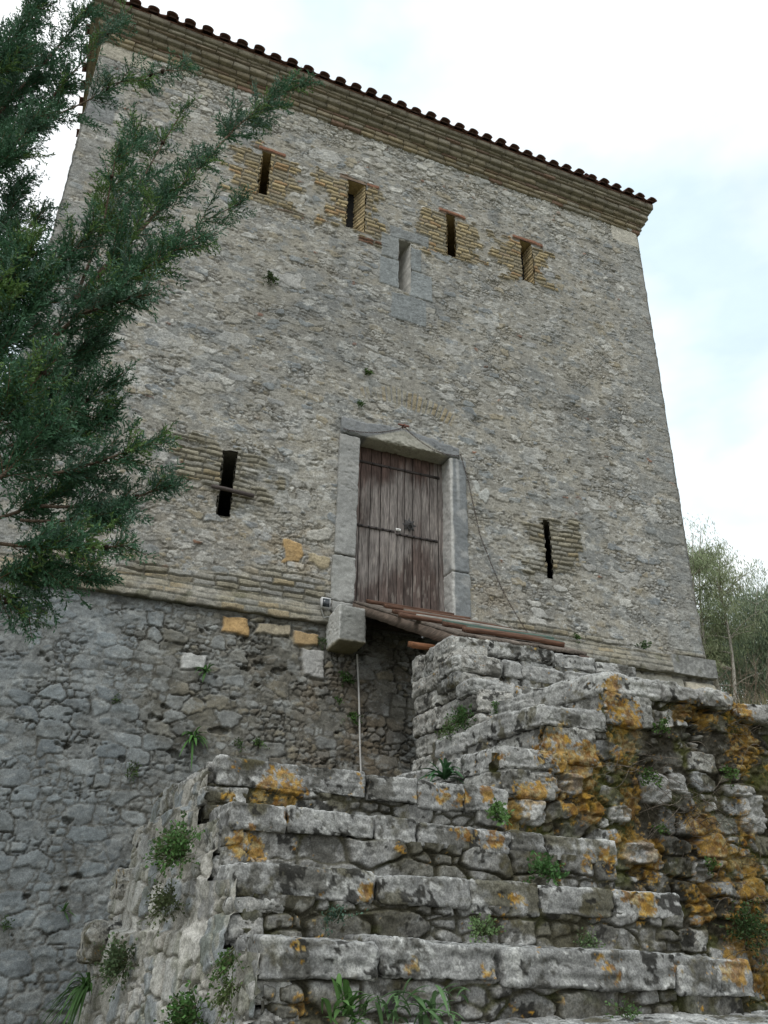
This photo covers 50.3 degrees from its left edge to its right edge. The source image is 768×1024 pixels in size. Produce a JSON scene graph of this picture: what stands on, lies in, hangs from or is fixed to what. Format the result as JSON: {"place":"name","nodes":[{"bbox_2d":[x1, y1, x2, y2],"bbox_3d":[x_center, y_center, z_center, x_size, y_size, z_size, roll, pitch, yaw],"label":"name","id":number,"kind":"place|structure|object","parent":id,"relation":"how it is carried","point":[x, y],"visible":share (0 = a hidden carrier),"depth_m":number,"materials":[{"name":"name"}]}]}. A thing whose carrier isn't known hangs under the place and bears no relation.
{"place":"outdoors","nodes":[
{"label":"outdoors","id":0,"kind":"place"},
{"bbox_2d":[0,0,767,704],"label":"sky","id":1,"kind":"structure","parent":0,"point":[666,101],"materials":[{"name":"white"}]},
{"bbox_3d":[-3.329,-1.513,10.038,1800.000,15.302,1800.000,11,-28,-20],"label":"ground","id":2,"kind":"structure","parent":0,"visible":0},
{"bbox_2d":[0,0,324,644],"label":"cypress tree","id":3,"kind":"object","parent":2,"relation":"on","point":[58,420],"visible":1,"depth_m":5.15,"materials":[{"name":"green plant"}]},
{"bbox_2d":[0,0,717,1023],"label":"stone tower","id":4,"kind":"structure","parent":2,"relation":"on","point":[476,302],"depth_m":11.34,"materials":[{"name":"stone"}]},
{"bbox_2d":[1,915,14,931],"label":"weed","id":5,"kind":"object","parent":4,"relation":"attached to","point":[7,922],"visible":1,"depth_m":6.86,"materials":[{"name":"green plant"}]},
{"bbox_2d":[59,901,75,921],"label":"weed","id":6,"kind":"object","parent":4,"relation":"attached to","point":[64,908],"visible":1,"depth_m":7.08,"materials":[{"name":"green plant"}]},
{"bbox_2d":[111,693,121,703],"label":"weed","id":7,"kind":"object","parent":4,"relation":"on","point":[116,699],"visible":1,"depth_m":8.33,"materials":[{"name":"green plant"}]},
{"bbox_2d":[125,759,141,780],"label":"weed","id":8,"kind":"object","parent":4,"relation":"attached to","point":[132,773],"visible":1,"depth_m":7.96,"materials":[{"name":"green plant"}]},
{"bbox_2d":[179,726,208,767],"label":"weed","id":9,"kind":"object","parent":4,"relation":"attached to","point":[194,737],"visible":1,"depth_m":8.32,"materials":[{"name":"green plant"}]},
{"bbox_2d":[194,663,214,681],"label":"weed","id":10,"kind":"object","parent":4,"relation":"attached to","point":[205,668],"visible":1,"depth_m":8.84,"materials":[{"name":"green plant"}]},
{"bbox_2d":[211,484,254,497],"bbox_3d":[-1.849,-0.257,10.023,0.532,0.067,0.060,12,-28,-20],"label":"iron bar","id":11,"kind":"object","parent":4,"relation":"on","point":[231,490],"visible":1,"depth_m":10.00,"materials":[{"name":"grey metal"}]},
{"bbox_2d":[232,737,245,752],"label":"weed","id":12,"kind":"object","parent":4,"relation":"attached to","point":[239,742],"visible":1,"depth_m":8.53,"materials":[{"name":"green plant"}]},
{"bbox_2d":[251,736,269,748],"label":"weed","id":13,"kind":"object","parent":4,"relation":"attached to","point":[256,741],"visible":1,"depth_m":8.61,"materials":[{"name":"green plant"}]},
{"bbox_2d":[261,270,279,285],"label":"weed","id":14,"kind":"object","parent":4,"relation":"attached to","point":[271,277],"visible":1,"depth_m":11.61,"materials":[{"name":"green plant"}]},
{"bbox_2d":[317,636,327,650],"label":"weed","id":15,"kind":"object","parent":4,"relation":"on","point":[322,640],"visible":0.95,"depth_m":9.64,"materials":[{"name":"green plant"}]},
{"bbox_2d":[320,597,330,617],"bbox_3d":[-0.697,1.156,9.808,0.149,0.238,0.121,11,-28,-20],"label":"floodlight","id":16,"kind":"object","parent":4,"relation":"attached to","point":[325,602],"visible":1,"depth_m":9.78,"materials":[{"name":"plastic"}]},
{"bbox_2d":[334,695,343,704],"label":"weed","id":17,"kind":"object","parent":4,"relation":"attached to","point":[338,700],"visible":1,"depth_m":9.27,"materials":[{"name":"green plant"}]},
{"bbox_2d":[339,669,356,686],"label":"weed","id":18,"kind":"object","parent":4,"relation":"attached to","point":[347,678],"visible":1,"depth_m":9.45,"materials":[{"name":"green plant"}]},
{"bbox_2d":[343,711,363,725],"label":"weed","id":19,"kind":"object","parent":4,"relation":"attached to","point":[352,716],"visible":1,"depth_m":9.22,"materials":[{"name":"green plant"}]},
{"bbox_2d":[356,654,361,770],"bbox_3d":[-0.260,2.625,9.011,0.028,2.304,0.484,11,-28,-19],"label":"cable","id":20,"kind":"object","parent":4,"relation":"attached to","point":[360,762],"visible":0.58,"depth_m":9.26,"materials":[{"name":"plastic"}]},
{"bbox_2d":[356,399,364,407],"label":"weed","id":21,"kind":"object","parent":4,"relation":"attached to","point":[360,403],"visible":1,"depth_m":11.33,"materials":[{"name":"green plant"}]},
{"bbox_2d":[364,367,373,375],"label":"weed","id":22,"kind":"object","parent":4,"relation":"attached to","point":[368,372],"visible":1,"depth_m":11.61,"materials":[{"name":"green plant"}]},
{"bbox_2d":[352,446,444,611],"bbox_3d":[0.182,0.215,11.044,1.500,2.520,0.108,11,-28,-20],"label":"door","id":23,"kind":"structure","parent":4,"relation":"in","point":[398,556],"depth_m":11.04,"materials":[{"name":"brown wood"}]},
{"bbox_2d":[343,423,527,631],"bbox_3d":[0.663,0.111,11.022,2.702,2.801,0.139,11,-28,-20],"label":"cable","id":24,"kind":"object","parent":4,"relation":"hanging from","point":[404,425],"visible":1,"depth_m":11.30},
{"bbox_2d":[572,633,580,643],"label":"weed","id":25,"kind":"object","parent":4,"relation":"on","point":[576,637],"visible":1,"depth_m":11.05,"materials":[{"name":"green plant"}]},
{"bbox_2d":[634,640,651,649],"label":"weed","id":26,"kind":"object","parent":4,"relation":"on","point":[644,646],"visible":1,"depth_m":11.42,"materials":[{"name":"green plant"}]},
{"bbox_2d":[74,635,767,1023],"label":"stone staircase","id":27,"kind":"structure","parent":2,"relation":"on","point":[416,865],"depth_m":3.93,"materials":[{"name":"stone"}]},
{"bbox_2d":[34,972,91,1023],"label":"weed","id":28,"kind":"object","parent":27,"relation":"attached to","point":[79,992],"visible":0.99,"depth_m":4.76,"materials":[{"name":"green plant"}]},
{"bbox_2d":[88,931,138,1001],"bbox_3d":[-1.401,2.367,4.269,0.298,0.330,0.266,-8,-28,17],"label":"weed","id":29,"kind":"object","parent":27,"relation":"on","point":[115,962],"visible":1,"depth_m":4.26,"materials":[{"name":"green plant"}]},
{"bbox_2d":[135,878,189,938],"bbox_3d":[-1.035,1.869,3.853,0.259,0.276,0.306,20,-32,-33],"label":"weed","id":30,"kind":"object","parent":27,"relation":"on","point":[167,900],"visible":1,"depth_m":3.88,"materials":[{"name":"green plant"}]},
{"bbox_2d":[143,810,205,883],"bbox_3d":[-0.980,1.577,3.866,0.274,0.328,0.378,11,-28,-20],"label":"weed","id":31,"kind":"object","parent":27,"relation":"on","point":[178,847],"visible":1,"depth_m":3.85,"materials":[{"name":"green plant"}]},
{"bbox_2d":[153,980,210,1023],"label":"weed","id":32,"kind":"object","parent":27,"relation":"on","point":[184,1012],"visible":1,"depth_m":3.13,"materials":[{"name":"green plant"}]},
{"bbox_2d":[207,976,242,1023],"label":"weed","id":33,"kind":"object","parent":27,"relation":"attached to","point":[224,997],"visible":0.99,"depth_m":2.93,"materials":[{"name":"green plant"}]},
{"bbox_2d":[207,946,248,993],"bbox_3d":[-0.580,1.682,3.009,0.133,0.157,0.164,11,-28,-20],"label":"weed","id":34,"kind":"object","parent":27,"relation":"attached to","point":[228,958],"visible":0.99,"depth_m":3.00,"materials":[{"name":"green plant"}]},
{"bbox_2d":[320,904,368,937],"bbox_3d":[-0.164,1.694,3.359,0.207,0.155,0.109,7,-27,-11],"label":"weed","id":35,"kind":"object","parent":27,"relation":"on","point":[327,918],"visible":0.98,"depth_m":3.37,"materials":[{"name":"green plant"}]},
{"bbox_2d":[321,973,380,1023],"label":"weed","id":36,"kind":"object","parent":27,"relation":"on","point":[346,1009],"visible":1,"depth_m":2.77,"materials":[{"name":"green plant"}]},
{"bbox_2d":[370,978,468,1023],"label":"weed","id":37,"kind":"object","parent":27,"relation":"on","point":[422,1008],"visible":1,"depth_m":2.82,"materials":[{"name":"green plant"}]},
{"bbox_2d":[419,758,463,782],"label":"weed","id":38,"kind":"object","parent":27,"relation":"on","point":[446,772],"visible":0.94,"depth_m":5.37,"materials":[{"name":"green plant"}]},
{"bbox_2d":[435,719,459,739],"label":"weed","id":39,"kind":"object","parent":27,"relation":"on","point":[450,729],"visible":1,"depth_m":6.11,"materials":[{"name":"green plant"}]},
{"bbox_2d":[442,702,477,734],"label":"weed","id":40,"kind":"object","parent":27,"relation":"on","point":[461,712],"visible":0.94,"depth_m":6.26,"materials":[{"name":"green plant"}]},
{"bbox_2d":[352,599,588,657],"bbox_3d":[0.752,1.252,8.800,1.632,1.377,3.001,9,-27,-15],"label":"wooden drawbridge","id":41,"kind":"object","parent":27,"relation":"on","point":[437,625],"visible":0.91,"depth_m":8.05,"materials":[{"name":"brown wood"}]},
{"bbox_2d":[467,911,505,942],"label":"weed","id":42,"kind":"object","parent":27,"relation":"on","point":[487,927],"visible":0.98,"depth_m":3.54,"materials":[{"name":"green plant"}]},
{"bbox_2d":[490,700,497,714],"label":"weed","id":43,"kind":"object","parent":27,"relation":"on","point":[495,706],"visible":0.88,"depth_m":6.29,"materials":[{"name":"green plant"}]},
{"bbox_2d":[485,797,515,825],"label":"weed","id":44,"kind":"object","parent":27,"relation":"on","point":[495,808],"visible":1,"depth_m":4.65,"materials":[{"name":"green plant"}]},
{"bbox_2d":[523,850,569,885],"bbox_3d":[0.845,1.862,4.184,0.276,0.239,0.196,11,-28,-20],"label":"weed","id":45,"kind":"object","parent":27,"relation":"on","point":[545,863],"visible":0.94,"depth_m":4.19,"materials":[{"name":"green plant"}]},
{"bbox_2d":[573,921,606,947],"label":"weed","id":46,"kind":"object","parent":27,"relation":"on","point":[586,940],"visible":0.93,"depth_m":3.75,"materials":[{"name":"green plant"}]},
{"bbox_2d":[603,996,642,1019],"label":"weed","id":47,"kind":"object","parent":27,"relation":"on","point":[634,1012],"visible":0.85,"depth_m":3.24,"materials":[{"name":"green plant"}]},
{"bbox_2d":[489,681,767,1011],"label":"retaining wall","id":48,"kind":"structure","parent":2,"relation":"on","point":[584,804],"depth_m":5.35,"materials":[{"name":"stone"}]},
{"bbox_2d":[586,741,711,806],"bbox_3d":[1.776,1.712,5.346,1.017,0.402,0.106,10,-28,-17],"label":"dry vine","id":49,"kind":"object","parent":48,"relation":"attached to","point":[644,767],"visible":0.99,"depth_m":5.31,"materials":[{"name":"brown plant"}]},
{"bbox_2d":[637,766,664,787],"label":"weed","id":50,"kind":"object","parent":48,"relation":"attached to","point":[649,778],"visible":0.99,"depth_m":5.30,"materials":[{"name":"green plant"}]},
{"bbox_2d":[651,823,669,834],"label":"weed","id":51,"kind":"object","parent":48,"relation":"attached to","point":[662,827],"visible":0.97,"depth_m":5.20,"materials":[{"name":"green plant"}]},
{"bbox_2d":[652,714,670,735],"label":"weed","id":52,"kind":"object","parent":48,"relation":"attached to","point":[663,722],"visible":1,"depth_m":5.52,"materials":[{"name":"green plant"}]},
{"bbox_2d":[634,768,766,876],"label":"dry vine","id":53,"kind":"object","parent":48,"relation":"attached to","point":[700,822],"visible":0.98,"depth_m":5.33,"materials":[{"name":"brown plant"}]},
{"bbox_2d":[702,855,721,874],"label":"weed","id":54,"kind":"object","parent":48,"relation":"attached to","point":[713,864],"visible":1,"depth_m":5.24,"materials":[{"name":"green plant"}]},
{"bbox_2d":[679,703,764,789],"bbox_3d":[2.435,1.623,5.695,0.923,0.629,0.117,11,-28,-20],"label":"dry vine","id":55,"kind":"object","parent":48,"relation":"attached to","point":[737,737],"visible":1,"depth_m":5.73,"materials":[{"name":"brown plant"}]},
{"bbox_2d":[719,763,739,789],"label":"weed","id":56,"kind":"object","parent":48,"relation":"attached to","point":[727,769],"visible":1,"depth_m":5.58,"materials":[{"name":"green plant"}]},
{"bbox_2d":[713,853,767,975],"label":"dry vine","id":57,"kind":"object","parent":48,"relation":"attached to","point":[759,863],"visible":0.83,"depth_m":5.21,"materials":[{"name":"brown plant"}]},
{"bbox_2d":[716,894,767,964],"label":"weed","id":58,"kind":"object","parent":48,"relation":"attached to","point":[750,928],"visible":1,"depth_m":5.10,"materials":[{"name":"green plant"}]},
{"bbox_2d":[683,514,767,702],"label":"gum tree","id":59,"kind":"object","parent":2,"relation":"on","point":[716,577],"visible":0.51,"depth_m":22.26,"materials":[{"name":"green plant"}]},
{"bbox_2d":[697,585,760,703],"bbox_3d":[12.476,5.404,28.296,6.853,5.771,5.612,11,-28,-20],"label":"gum tree","id":60,"kind":"object","parent":2,"relation":"on","point":[725,682],"visible":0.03,"depth_m":28.02,"materials":[{"name":"green plant"}]},
{"bbox_2d":[706,566,767,703],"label":"gum tree","id":61,"kind":"object","parent":2,"relation":"on","point":[763,646],"visible":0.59,"depth_m":23.20,"materials":[{"name":"green plant"}]},
{"bbox_2d":[714,648,767,704],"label":"dry shrub","id":62,"kind":"object","parent":2,"relation":"on","point":[747,686],"visible":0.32,"depth_m":15.59,"materials":[{"name":"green plant"}]},
{"bbox_2d":[731,600,767,702],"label":"gum tree","id":63,"kind":"object","parent":2,"relation":"on","point":[755,643],"visible":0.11,"depth_m":23.47,"materials":[{"name":"green plant"}]},
{"bbox_2d":[734,686,767,704],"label":"grass","id":64,"kind":"structure","parent":2,"relation":"on","point":[765,700],"depth_m":11.70,"materials":[{"name":"green plant"}]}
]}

